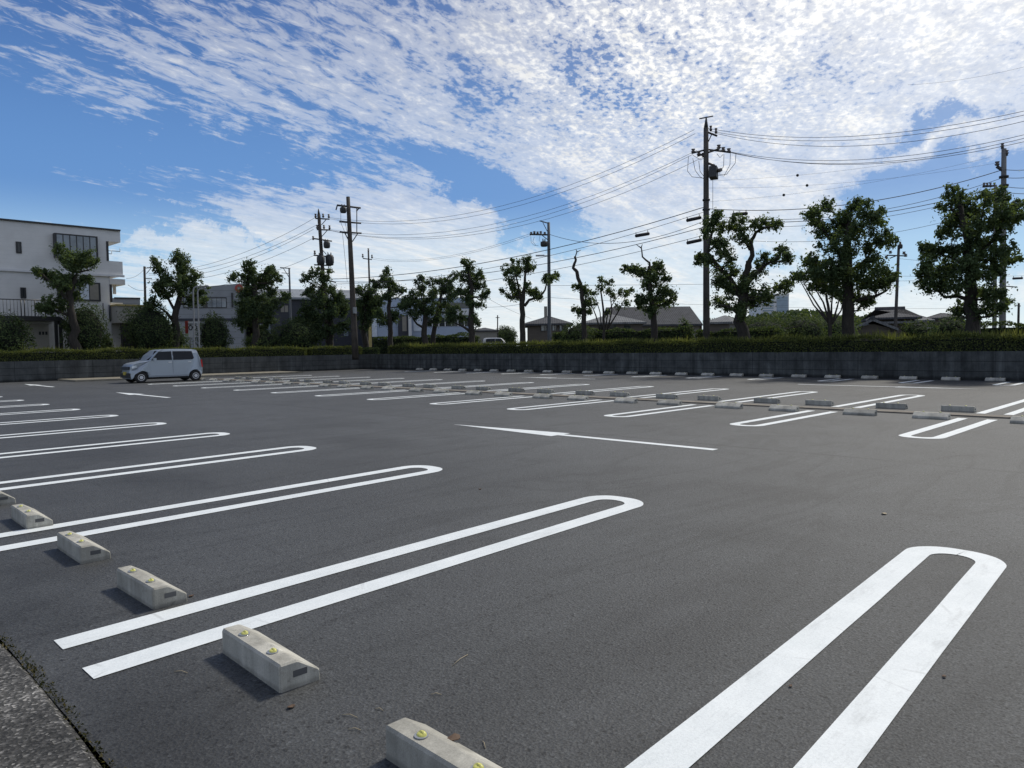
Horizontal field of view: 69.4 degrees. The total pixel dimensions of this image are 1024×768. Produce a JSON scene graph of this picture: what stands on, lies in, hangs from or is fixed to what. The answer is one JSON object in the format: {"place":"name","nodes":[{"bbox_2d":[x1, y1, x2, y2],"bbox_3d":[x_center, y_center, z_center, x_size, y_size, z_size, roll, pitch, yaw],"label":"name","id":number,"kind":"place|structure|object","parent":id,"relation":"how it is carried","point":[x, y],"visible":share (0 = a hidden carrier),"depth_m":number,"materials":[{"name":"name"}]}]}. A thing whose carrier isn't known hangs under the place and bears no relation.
{"place":"outdoors","nodes":[
{"label":"outdoors","id":0,"kind":"place"},
{"bbox_2d":[0,644,101,767],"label":"pavement","id":1,"kind":"structure","parent":0,"point":[35,732],"depth_m":2.84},
{"bbox_2d":[0,639,110,767],"bbox_3d":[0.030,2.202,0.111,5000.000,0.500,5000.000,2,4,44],"label":"curb","id":2,"kind":"structure","parent":0,"point":[95,753],"depth_m":3.68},
{"bbox_2d":[0,369,1023,767],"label":"parking lot","id":3,"kind":"structure","parent":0,"point":[696,581],"depth_m":5.05,"materials":[{"name":"asphalt"}]},
{"bbox_2d":[0,491,15,504],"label":"wheel stop","id":4,"kind":"object","parent":3,"relation":"on","point":[5,499],"visible":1,"depth_m":7.14,"materials":[{"name":"concrete"}]},
{"bbox_2d":[11,504,52,528],"bbox_3d":[-4.147,1.123,6.384,0.193,0.138,0.604,-4,4,-44],"label":"wheel stop","id":5,"kind":"object","parent":3,"relation":"on","point":[25,516],"visible":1,"depth_m":6.21,"materials":[{"name":"concrete"}]},
{"bbox_2d":[0,415,118,424],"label":"bay marking","id":6,"kind":"object","parent":3,"relation":"on","point":[59,418],"visible":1,"depth_m":16.19,"materials":[{"name":"white paint"}]},
{"bbox_2d":[0,632,125,767],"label":"weeds","id":7,"kind":"object","parent":3,"relation":"on","point":[50,691],"visible":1,"depth_m":3.17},
{"bbox_2d":[0,422,166,437],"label":"bay marking","id":8,"kind":"object","parent":3,"relation":"on","point":[159,423],"visible":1,"depth_m":13.93,"materials":[{"name":"white paint"}]},
{"bbox_2d":[57,531,110,563],"bbox_3d":[-3.112,1.160,5.368,0.193,0.138,0.604,-4,4,-45],"label":"wheel stop","id":9,"kind":"object","parent":3,"relation":"on","point":[80,549],"visible":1,"depth_m":5.20,"materials":[{"name":"concrete"}]},
{"bbox_2d":[0,432,229,457],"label":"bay marking","id":10,"kind":"object","parent":3,"relation":"on","point":[221,433],"visible":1,"depth_m":11.62,"materials":[{"name":"white paint"}]},
{"bbox_2d":[116,566,187,609],"bbox_3d":[-2.170,1.194,4.444,0.604,0.138,0.193,2,4,44],"label":"wheel stop","id":11,"kind":"object","parent":3,"relation":"on","point":[151,591],"visible":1,"depth_m":4.29,"materials":[{"name":"concrete"}]},
{"bbox_2d":[0,446,315,489],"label":"bay marking","id":12,"kind":"object","parent":3,"relation":"on","point":[306,448],"visible":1,"depth_m":9.27,"materials":[{"name":"white paint"}]},
{"bbox_2d":[120,349,202,382],"bbox_3d":[-16.945,-0.903,35.827,1.850,1.574,3.452,2,4,44],"label":"parked car","id":13,"kind":"object","parent":3,"relation":"on","point":[184,364],"visible":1,"depth_m":35.32,"materials":[{"name":"silver metal"}]},
{"bbox_2d":[58,371,302,381],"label":"kerb","id":14,"kind":"structure","parent":3,"relation":"on","point":[203,375],"depth_m":42.40,"materials":[{"name":"concrete"}]},
{"bbox_2d":[0,354,372,382],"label":"retaining wall","id":15,"kind":"structure","parent":3,"relation":"on","point":[21,371],"depth_m":44.68,"materials":[{"name":"concrete"}]},
{"bbox_2d":[0,465,441,550],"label":"bay marking","id":16,"kind":"object","parent":3,"relation":"on","point":[431,469],"visible":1,"depth_m":6.89,"materials":[{"name":"white paint"}]},
{"bbox_2d":[222,624,319,692],"bbox_3d":[-1.122,1.231,3.415,0.193,0.138,0.604,-4,4,-44],"label":"wheel stop","id":17,"kind":"object","parent":3,"relation":"on","point":[276,666],"visible":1,"depth_m":3.27,"materials":[{"name":"concrete"}]},
{"bbox_2d":[54,495,642,678],"bbox_3d":[-0.504,1.194,5.282,0.642,0.001,4.780,2,4,42],"label":"bay marking","id":18,"kind":"object","parent":3,"relation":"on","point":[100,669],"visible":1,"depth_m":4.47,"materials":[{"name":"white paint"}]},
{"bbox_2d":[386,718,501,767],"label":"wheel stop","id":19,"kind":"object","parent":3,"relation":"on","point":[410,743],"visible":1,"depth_m":2.52,"materials":[{"name":"concrete"}]},
{"bbox_2d":[508,400,613,409],"bbox_3d":[1.263,0.511,18.358,0.644,0.001,3.630,2,4,44],"label":"bay marking","id":20,"kind":"object","parent":3,"relation":"on","point":[555,404],"visible":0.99,"depth_m":18.15,"materials":[{"name":"white paint"}]},
{"bbox_2d":[455,424,715,449],"bbox_3d":[0.836,0.832,12.093,5.500,0.001,0.480,2,4,44],"label":"lane arrow","id":21,"kind":"object","parent":3,"relation":"on","point":[546,433],"visible":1,"depth_m":12.04,"materials":[{"name":"white paint"}]},
{"bbox_2d":[217,379,1010,418],"bbox_3d":[-0.680,0.289,23.590,39.992,0.078,0.380,2,4,44],"label":"kerb strip","id":22,"kind":"object","parent":3,"relation":"on","point":[878,410],"visible":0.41,"depth_m":17.87,"materials":[{"name":"concrete"}]},
{"bbox_2d":[604,404,713,416],"bbox_3d":[3.290,0.583,16.369,0.644,0.001,3.632,2,4,44],"label":"bay marking","id":23,"kind":"object","parent":3,"relation":"on","point":[609,415],"visible":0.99,"depth_m":16.17,"materials":[{"name":"white paint"}]},
{"bbox_2d":[372,351,1023,380],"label":"retaining wall","id":24,"kind":"structure","parent":3,"relation":"on","point":[966,365],"depth_m":32.80,"materials":[{"name":"concrete"}]},
{"bbox_2d":[715,402,742,408],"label":"wheel stop","id":25,"kind":"object","parent":3,"relation":"on","point":[735,405],"visible":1,"depth_m":16.64,"materials":[{"name":"concrete"}]},
{"bbox_2d":[721,391,815,401],"bbox_3d":[7.149,0.334,20.265,0.642,0.001,4.950,2,4,44],"label":"bay marking","id":26,"kind":"object","parent":3,"relation":"on","point":[772,397],"visible":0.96,"depth_m":20.43,"materials":[{"name":"white paint"}]},
{"bbox_2d":[730,410,834,425],"bbox_3d":[5.316,0.655,14.380,0.646,0.001,3.633,2,4,44],"label":"bay marking","id":27,"kind":"object","parent":3,"relation":"on","point":[764,424],"visible":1,"depth_m":14.19,"materials":[{"name":"white paint"}]},
{"bbox_2d":[768,404,798,411],"bbox_3d":[5.814,0.511,15.825,0.604,0.138,0.193,2,4,45],"label":"wheel stop","id":28,"kind":"object","parent":3,"relation":"on","point":[786,408],"visible":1,"depth_m":15.77,"materials":[{"name":"concrete"}]},
{"bbox_2d":[625,546,1006,767],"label":"bay marking","id":29,"kind":"object","parent":3,"relation":"on","point":[852,734],"visible":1,"depth_m":3.22,"materials":[{"name":"white paint"}]},
{"bbox_2d":[805,399,833,405],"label":"wheel stop","id":30,"kind":"object","parent":3,"relation":"on","point":[820,402],"visible":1,"depth_m":17.08,"materials":[{"name":"concrete"}]},
{"bbox_2d":[843,408,876,415],"bbox_3d":[6.927,0.551,14.733,0.604,0.138,0.193,2,4,44],"label":"wheel stop","id":31,"kind":"object","parent":3,"relation":"on","point":[860,412],"visible":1,"depth_m":14.66,"materials":[{"name":"concrete"}]},
{"bbox_2d":[831,395,924,407],"bbox_3d":[9.177,0.406,18.276,0.644,0.001,4.951,2,4,44],"label":"bay marking","id":32,"kind":"object","parent":3,"relation":"on","point":[878,399],"visible":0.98,"depth_m":18.04,"materials":[{"name":"white paint"}]},
{"bbox_2d":[876,402,907,408],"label":"wheel stop","id":33,"kind":"object","parent":3,"relation":"on","point":[883,405],"visible":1,"depth_m":16.00,"materials":[{"name":"concrete"}]},
{"bbox_2d":[912,411,950,419],"bbox_3d":[7.841,0.583,13.837,0.193,0.138,0.604,-4,4,-45],"label":"wheel stop","id":34,"kind":"object","parent":3,"relation":"on","point":[931,415],"visible":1,"depth_m":13.79,"materials":[{"name":"concrete"}]},
{"bbox_2d":[899,418,995,438],"bbox_3d":[7.342,0.728,12.392,0.643,0.001,3.632,2,4,44],"label":"bay marking","id":35,"kind":"object","parent":3,"relation":"on","point":[953,432],"visible":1,"depth_m":12.15,"materials":[{"name":"white paint"}]},
{"bbox_2d":[941,405,975,412],"bbox_3d":[9.172,0.497,15.190,0.193,0.138,0.604,-4,4,-45],"label":"wheel stop","id":36,"kind":"object","parent":3,"relation":"on","point":[965,408],"visible":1,"depth_m":15.11,"materials":[{"name":"concrete"}]},
{"bbox_2d":[978,399,1023,414],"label":"bay marking","id":37,"kind":"object","parent":3,"relation":"on","point":[1004,406],"visible":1,"depth_m":15.48,"materials":[{"name":"white paint"}]},
{"bbox_2d":[0,0,1023,345],"label":"sky","id":38,"kind":"structure","parent":0,"point":[213,131],"materials":[{"name":"blue"}]},
{"bbox_3d":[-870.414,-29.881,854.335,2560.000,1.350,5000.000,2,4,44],"label":"terrain","id":39,"kind":"structure","parent":0,"visible":0},
{"bbox_2d":[0,309,36,350],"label":"round bush","id":40,"kind":"object","parent":39,"relation":"on","point":[13,337],"visible":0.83,"depth_m":39.20,"materials":[{"name":"green plant"}]},
{"bbox_2d":[0,218,124,352],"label":"office building","id":41,"kind":"structure","parent":39,"relation":"on","point":[25,247],"depth_m":44.07,"materials":[{"name":"white"}]},
{"bbox_2d":[23,324,49,352],"bbox_3d":[-28.246,-2.441,43.933,0.105,2.242,1.311,2,4,44],"label":"garage door","id":42,"kind":"structure","parent":41,"relation":"in","point":[41,331],"depth_m":44.01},
{"bbox_2d":[53,233,97,259],"bbox_3d":[-26.627,-8.370,45.157,0.378,1.441,2.355,2,4,44],"label":"window","id":43,"kind":"structure","parent":41,"relation":"in","point":[80,241],"depth_m":45.04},
{"bbox_2d":[57,283,100,300],"bbox_3d":[-26.595,-5.696,45.451,0.148,1.153,2.363,2,4,44],"label":"window","id":44,"kind":"structure","parent":41,"relation":"in","point":[94,293],"depth_m":45.87,"materials":[{"name":"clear glass"}]},
{"bbox_2d":[29,242,100,349],"bbox_3d":[-25.059,-4.579,41.735,2.984,7.131,3.570,2,4,44],"label":"pruned tree","id":45,"kind":"object","parent":39,"relation":"on","point":[68,282],"visible":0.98,"depth_m":41.61,"materials":[{"name":"green plant"}]},
{"bbox_2d":[59,297,112,351],"bbox_3d":[-24.809,-3.074,43.090,2.718,4.245,2.382,-2,3,-24],"label":"round bush","id":46,"kind":"object","parent":39,"relation":"on","point":[92,332],"visible":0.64,"depth_m":42.72,"materials":[{"name":"green plant"}]},
{"bbox_2d":[110,304,142,351],"bbox_3d":[-24.312,-3.286,47.285,1.680,3.484,2.165,2,4,44],"label":"annex","id":47,"kind":"object","parent":39,"relation":"on","point":[116,309],"visible":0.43,"depth_m":46.40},
{"bbox_2d":[113,297,139,304],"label":"storage building","id":48,"kind":"structure","parent":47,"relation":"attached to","point":[130,300],"depth_m":58.35,"materials":[{"name":"grey metal"}]},
{"bbox_2d":[117,302,185,350],"bbox_3d":[-22.187,-3.205,45.395,3.283,4.000,3.642,2,4,44],"label":"round bush","id":49,"kind":"object","parent":39,"relation":"on","point":[149,328],"visible":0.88,"depth_m":44.68,"materials":[{"name":"green plant"}]},
{"bbox_2d":[0,344,306,361],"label":"clipped hedge","id":50,"kind":"object","parent":39,"relation":"on","point":[84,354],"visible":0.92,"depth_m":41.32,"materials":[{"name":"green plant"}]},
{"bbox_2d":[136,247,212,347],"bbox_3d":[-20.701,-4.928,45.810,3.196,7.098,4.271,2,4,44],"label":"pruned tree","id":51,"kind":"object","parent":39,"relation":"on","point":[184,282],"visible":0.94,"depth_m":45.42,"materials":[{"name":"green plant"}]},
{"bbox_2d":[185,321,198,347],"bbox_3d":[-20.617,-2.744,47.732,0.838,2.655,0.214,-1,3,0],"label":"sign board","id":52,"kind":"object","parent":39,"relation":"on","point":[189,328],"visible":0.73,"depth_m":47.62,"materials":[{"name":"red paint"}]},
{"bbox_2d":[178,283,250,349],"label":"commercial building","id":53,"kind":"structure","parent":39,"relation":"on","point":[222,297],"depth_m":77.75,"materials":[{"name":"grey metal"}]},
{"bbox_2d":[195,309,234,349],"bbox_3d":[-19.520,-3.104,48.253,2.295,3.556,2.913,2,4,44],"label":"round bush","id":54,"kind":"object","parent":39,"relation":"on","point":[214,331],"visible":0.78,"depth_m":47.76,"materials":[{"name":"green plant"}]},
{"bbox_2d":[225,257,293,349],"bbox_3d":[-17.048,-5.023,49.827,3.799,6.758,3.556,2,4,44],"label":"pruned tree","id":55,"kind":"object","parent":39,"relation":"on","point":[252,310],"visible":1,"depth_m":49.42,"materials":[{"name":"green plant"}]},
{"bbox_2d":[242,328,285,349],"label":"round bush","id":56,"kind":"object","parent":39,"relation":"on","point":[266,339],"visible":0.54,"depth_m":50.10,"materials":[{"name":"green plant"}]},
{"bbox_2d":[269,313,322,348],"bbox_3d":[-15.175,-3.332,52.055,3.798,3.334,3.625,-2,3,-15],"label":"round bush","id":57,"kind":"object","parent":39,"relation":"on","point":[298,334],"visible":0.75,"depth_m":51.27,"materials":[{"name":"green plant"}]},
{"bbox_2d":[251,289,376,348],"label":"commercial building","id":58,"kind":"structure","parent":39,"relation":"on","point":[296,307],"depth_m":83.57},
{"bbox_2d":[290,264,350,348],"bbox_3d":[-13.593,-5.260,53.386,4.769,6.810,3.008,-1,3,4],"label":"pruned tree","id":59,"kind":"object","parent":39,"relation":"on","point":[332,309],"visible":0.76,"depth_m":53.10,"materials":[{"name":"green plant"}]},
{"bbox_2d":[312,209,335,343],"bbox_3d":[-14.131,-7.550,55.908,1.091,11.268,1.484,2,4,44],"label":"utility pole","id":60,"kind":"object","parent":39,"relation":"on","point":[327,259],"visible":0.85,"depth_m":55.66,"materials":[{"name":"concrete"}]},
{"bbox_2d":[304,344,362,354],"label":"clipped hedge","id":61,"kind":"object","parent":39,"relation":"on","point":[315,350],"visible":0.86,"depth_m":50.84,"materials":[{"name":"green plant"}]},
{"bbox_2d":[335,196,361,359],"bbox_3d":[-10.598,-6.912,48.456,1.635,10.642,0.652,-2,3,-19],"label":"utility pole","id":62,"kind":"object","parent":39,"relation":"on","point":[353,312],"visible":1,"depth_m":48.47,"materials":[{"name":"concrete"}]},
{"bbox_2d":[349,283,386,347],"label":"pruned tree","id":63,"kind":"object","parent":39,"relation":"on","point":[367,303],"visible":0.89,"depth_m":58.80,"materials":[{"name":"green plant"}]},
{"bbox_2d":[368,265,407,353],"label":"pruned tree","id":64,"kind":"object","parent":39,"relation":"on","point":[390,316],"visible":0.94,"depth_m":55.72,"materials":[{"name":"green plant"}]},
{"bbox_2d":[369,298,468,346],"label":"showroom building","id":65,"kind":"structure","parent":39,"relation":"on","point":[406,326],"depth_m":77.04,"materials":[{"name":"white paint"}]},
{"bbox_2d":[397,274,442,344],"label":"pruned tree","id":66,"kind":"object","parent":39,"relation":"on","point":[425,310],"visible":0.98,"depth_m":52.69,"materials":[{"name":"green plant"}]},
{"bbox_2d":[373,332,480,353],"bbox_3d":[-6.973,-3.081,57.710,12.361,1.791,1.246,2,4,44],"label":"hedge","id":67,"kind":"object","parent":39,"relation":"on","point":[380,343],"visible":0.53,"depth_m":57.71,"materials":[{"name":"green plant"}]},
{"bbox_2d":[423,270,460,343],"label":"pruned tree","id":68,"kind":"object","parent":39,"relation":"on","point":[445,288],"visible":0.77,"depth_m":55.00,"materials":[{"name":"green plant"}]},
{"bbox_2d":[442,256,490,343],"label":"pruned tree","id":69,"kind":"object","parent":39,"relation":"on","point":[468,297],"visible":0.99,"depth_m":49.23,"materials":[{"name":"green plant"}]},
{"bbox_2d":[475,328,498,343],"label":"house","id":70,"kind":"structure","parent":39,"relation":"on","point":[482,333],"depth_m":109.71,"materials":[{"name":"tile"}]},
{"bbox_2d":[496,325,518,342],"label":"round bush","id":71,"kind":"object","parent":39,"relation":"on","point":[506,334],"visible":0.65,"depth_m":148.37,"materials":[{"name":"green plant"}]},
{"bbox_2d":[498,254,560,341],"bbox_3d":[1.123,-4.868,46.094,3.929,6.389,2.422,-1,3,5],"label":"pruned tree","id":72,"kind":"object","parent":39,"relation":"on","point":[517,270],"visible":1,"depth_m":45.96,"materials":[{"name":"green plant"}]},
{"bbox_2d":[530,220,550,341],"bbox_3d":[1.976,-6.660,51.653,1.390,9.463,0.829,0,3,20],"label":"utility pole","id":73,"kind":"object","parent":39,"relation":"on","point":[543,243],"visible":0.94,"depth_m":51.53,"materials":[{"name":"concrete"}]},
{"bbox_2d":[525,306,571,345],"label":"brown house","id":74,"kind":"structure","parent":39,"relation":"on","point":[537,329],"depth_m":71.80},
{"bbox_2d":[559,320,596,343],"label":"round bush","id":75,"kind":"object","parent":39,"relation":"on","point":[574,332],"visible":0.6,"depth_m":45.50,"materials":[{"name":"green plant"}]},
{"bbox_2d":[570,250,595,341],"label":"bare topped tree","id":76,"kind":"object","parent":39,"relation":"on","point":[583,292],"visible":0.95,"depth_m":42.56,"materials":[{"name":"green plant"}]},
{"bbox_2d":[586,275,634,344],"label":"multi stem tree","id":77,"kind":"object","parent":39,"relation":"on","point":[622,292],"visible":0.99,"depth_m":41.62,"materials":[{"name":"green plant"}]},
{"bbox_2d":[577,314,646,332],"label":"house","id":78,"kind":"structure","parent":39,"relation":"on","point":[624,322],"depth_m":75.05,"materials":[{"name":"grey"}]},
{"bbox_2d":[551,325,694,344],"bbox_3d":[6.545,-2.652,45.851,10.388,1.783,1.206,2,4,44],"label":"hedge","id":79,"kind":"object","parent":39,"relation":"on","point":[613,334],"visible":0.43,"depth_m":44.32,"materials":[{"name":"green plant"}]},
{"bbox_2d":[619,244,679,341],"bbox_3d":[7.500,-4.445,39.293,3.023,6.002,2.385,2,4,44],"label":"bare topped tree","id":80,"kind":"object","parent":39,"relation":"on","point":[652,301],"visible":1,"depth_m":39.19,"materials":[{"name":"green plant"}]},
{"bbox_2d":[605,306,702,339],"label":"long house","id":81,"kind":"structure","parent":39,"relation":"on","point":[668,317],"depth_m":83.82,"materials":[{"name":"tile"}]},
{"bbox_2d":[387,326,1023,353],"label":"clipped hedge","id":82,"kind":"object","parent":39,"relation":"on","point":[921,343],"visible":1,"depth_m":32.86,"materials":[{"name":"green plant"}]},
{"bbox_2d":[687,115,735,341],"bbox_3d":[10.822,-7.973,40.107,2.554,13.004,1.081,0,3,15],"label":"utility pole","id":83,"kind":"object","parent":39,"relation":"on","point":[712,170],"visible":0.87,"depth_m":40.05,"materials":[{"name":"concrete"}]},
{"bbox_2d":[332,228,698,281],"bbox_3d":[-1.621,-7.957,48.174,28.843,1.660,0.033,1,3,33],"label":"power cable","id":84,"kind":"object","parent":83,"relation":"attached to","point":[544,263],"visible":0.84,"depth_m":45.24,"materials":[{"name":"rubber"}]},
{"bbox_2d":[340,207,702,278],"bbox_3d":[-1.914,-8.695,48.066,29.246,2.327,0.039,1,3,32],"label":"power cable","id":85,"kind":"object","parent":83,"relation":"attached to","point":[534,252],"visible":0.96,"depth_m":45.74,"materials":[{"name":"rubber"}]},
{"bbox_2d":[716,170,1000,210],"bbox_3d":[17.916,-10.145,39.046,14.723,1.640,0.036,0,3,9],"label":"power cable","id":86,"kind":"object","parent":83,"relation":"attached to","point":[870,201],"visible":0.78,"depth_m":38.84,"materials":[{"name":"rubber"}]},
{"bbox_2d":[708,111,1022,137],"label":"power cable","id":87,"kind":"object","parent":83,"relation":"attached to","point":[875,134],"visible":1,"depth_m":32.83,"materials":[{"name":"rubber"}]},
{"bbox_2d":[720,121,1023,146],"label":"power cable","id":88,"kind":"object","parent":83,"relation":"attached to","point":[879,144],"visible":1,"depth_m":32.47,"materials":[{"name":"rubber"}]},
{"bbox_2d":[723,135,1021,160],"bbox_3d":[15.626,-11.003,33.390,0.019,2.747,15.828,-3,3,-34],"label":"power cable","id":89,"kind":"object","parent":83,"relation":"attached to","point":[875,158],"visible":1,"depth_m":33.15,"materials":[{"name":"rubber"}]},
{"bbox_2d":[730,138,1023,163],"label":"power cable","id":90,"kind":"object","parent":83,"relation":"attached to","point":[876,162],"visible":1,"depth_m":33.07,"materials":[{"name":"rubber"}]},
{"bbox_2d":[710,315,736,331],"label":"house","id":91,"kind":"structure","parent":39,"relation":"on","point":[721,323],"depth_m":67.32,"materials":[{"name":"grey"}]},
{"bbox_2d":[693,325,783,342],"bbox_3d":[12.258,-2.388,40.275,4.998,1.598,1.172,2,4,44],"label":"hedge","id":92,"kind":"object","parent":39,"relation":"on","point":[757,332],"visible":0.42,"depth_m":39.26,"materials":[{"name":"green plant"}]},
{"bbox_2d":[692,207,795,338],"bbox_3d":[11.139,-4.867,35.681,4.808,7.315,2.725,0,3,21],"label":"pruned tree","id":93,"kind":"object","parent":39,"relation":"on","point":[742,290],"visible":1,"depth_m":35.47,"materials":[{"name":"green plant"}]},
{"bbox_2d":[749,293,788,316],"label":"tower block","id":94,"kind":"structure","parent":39,"relation":"on","point":[781,304],"depth_m":243.88,"materials":[{"name":"white paint"}]},
{"bbox_2d":[734,315,803,341],"bbox_3d":[14.599,-2.778,42.659,4.015,2.377,4.472,0,3,18],"label":"round bush","id":95,"kind":"object","parent":39,"relation":"on","point":[763,322],"visible":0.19,"depth_m":42.01,"materials":[{"name":"green plant"}]},
{"bbox_2d":[710,307,870,327],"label":"woods","id":96,"kind":"object","parent":39,"relation":"on","point":[792,313],"visible":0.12,"depth_m":106.03,"materials":[{"name":"green plant"}]},
{"bbox_2d":[780,313,832,341],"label":"round bush","id":97,"kind":"object","parent":39,"relation":"on","point":[809,327],"visible":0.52,"depth_m":42.27,"materials":[{"name":"green plant"}]},
{"bbox_2d":[792,268,844,340],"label":"multi stem tree","id":98,"kind":"object","parent":39,"relation":"on","point":[837,291],"visible":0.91,"depth_m":32.30,"materials":[{"name":"green plant"}]},
{"bbox_2d":[810,315,860,340],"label":"round bush","id":99,"kind":"object","parent":39,"relation":"on","point":[837,327],"visible":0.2,"depth_m":46.44,"materials":[{"name":"green plant"}]},
{"bbox_2d":[787,195,901,340],"bbox_3d":[14.502,-4.820,32.396,4.547,7.317,3.660,0,3,17],"label":"pruned tree","id":100,"kind":"object","parent":39,"relation":"on","point":[843,271],"visible":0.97,"depth_m":31.64,"materials":[{"name":"green plant"}]},
{"bbox_2d":[855,316,898,340],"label":"tiled shed","id":101,"kind":"structure","parent":39,"relation":"on","point":[875,324],"depth_m":55.50,"materials":[{"name":"grey"}]},
{"bbox_2d":[861,306,921,339],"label":"tiled house","id":102,"kind":"structure","parent":39,"relation":"on","point":[884,314],"depth_m":69.74,"materials":[{"name":"grey"}]},
{"bbox_2d":[885,242,906,336],"bbox_3d":[28.396,-6.464,54.767,1.527,8.040,0.384,1,3,27],"label":"utility pole","id":103,"kind":"object","parent":39,"relation":"on","point":[899,247],"visible":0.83,"depth_m":54.68,"materials":[{"name":"concrete"}]},
{"bbox_2d":[898,317,932,336],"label":"round bush","id":104,"kind":"object","parent":39,"relation":"on","point":[913,328],"visible":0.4,"depth_m":33.66,"materials":[{"name":"green plant"}]},
{"bbox_2d":[926,314,965,339],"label":"round bush","id":105,"kind":"object","parent":39,"relation":"on","point":[953,324],"visible":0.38,"depth_m":30.93,"materials":[{"name":"green plant"}]},
{"bbox_2d":[909,182,1023,338],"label":"pruned tree","id":106,"kind":"object","parent":39,"relation":"on","point":[966,219],"visible":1,"depth_m":28.51,"materials":[{"name":"green plant"}]},
{"bbox_2d":[962,320,1023,338],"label":"hedge","id":107,"kind":"object","parent":39,"relation":"on","point":[984,326],"visible":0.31,"depth_m":31.44,"materials":[{"name":"green plant"}]},
{"bbox_2d":[994,143,1017,327],"bbox_3d":[25.355,-6.947,38.009,1.093,10.769,0.433,2,4,44],"label":"utility pole","id":108,"kind":"object","parent":39,"relation":"on","point":[1004,155],"visible":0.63,"depth_m":37.88,"materials":[{"name":"concrete"}]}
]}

